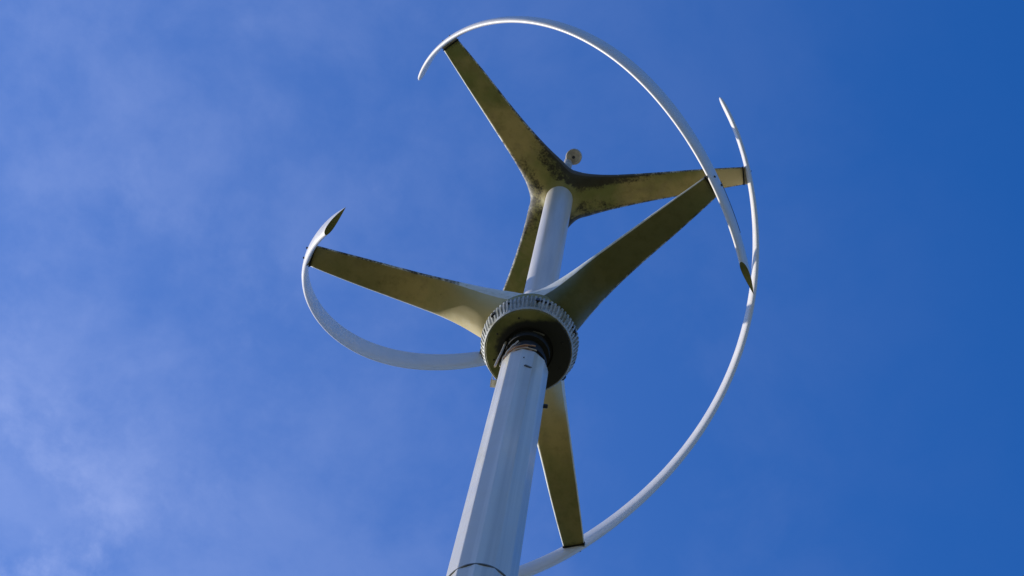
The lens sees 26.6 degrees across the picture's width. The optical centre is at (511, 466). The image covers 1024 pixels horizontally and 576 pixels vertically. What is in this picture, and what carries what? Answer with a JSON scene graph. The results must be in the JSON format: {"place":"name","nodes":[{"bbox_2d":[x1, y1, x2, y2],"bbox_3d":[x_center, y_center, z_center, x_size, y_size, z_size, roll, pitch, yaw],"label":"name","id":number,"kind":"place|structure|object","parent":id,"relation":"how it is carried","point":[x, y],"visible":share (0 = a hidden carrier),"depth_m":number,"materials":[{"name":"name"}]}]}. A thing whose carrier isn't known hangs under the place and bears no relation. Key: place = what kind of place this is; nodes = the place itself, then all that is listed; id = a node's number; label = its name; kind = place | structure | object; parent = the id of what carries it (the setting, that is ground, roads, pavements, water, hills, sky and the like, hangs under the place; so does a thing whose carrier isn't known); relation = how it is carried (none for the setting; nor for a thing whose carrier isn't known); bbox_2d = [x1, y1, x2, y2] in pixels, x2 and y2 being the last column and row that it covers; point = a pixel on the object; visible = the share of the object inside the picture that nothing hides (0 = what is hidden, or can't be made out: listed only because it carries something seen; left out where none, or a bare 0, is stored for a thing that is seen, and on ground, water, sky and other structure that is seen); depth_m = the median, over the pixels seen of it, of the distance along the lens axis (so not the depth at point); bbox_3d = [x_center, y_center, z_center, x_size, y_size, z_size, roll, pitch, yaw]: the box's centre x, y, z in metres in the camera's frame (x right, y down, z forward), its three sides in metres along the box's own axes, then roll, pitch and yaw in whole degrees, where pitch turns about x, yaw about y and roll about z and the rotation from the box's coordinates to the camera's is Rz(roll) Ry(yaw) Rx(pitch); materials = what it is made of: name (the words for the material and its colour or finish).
{"place":"outdoors","nodes":[
{"label":"outdoors","id":0,"kind":"place"},
{"bbox_2d":[0,0,1023,575],"label":"sky","id":1,"kind":"structure","parent":0,"point":[174,401],"materials":[{"name":"blue"}]},
{"label":"ground","id":2,"kind":"structure","parent":0,"visible":0},
{"bbox_2d":[302,16,758,575],"bbox_3d":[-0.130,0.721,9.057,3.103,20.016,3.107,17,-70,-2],"label":"wind turbine","id":3,"kind":"object","parent":2,"relation":"on","point":[530,318],"visible":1,"depth_m":13.47,"materials":[{"name":"paint"}]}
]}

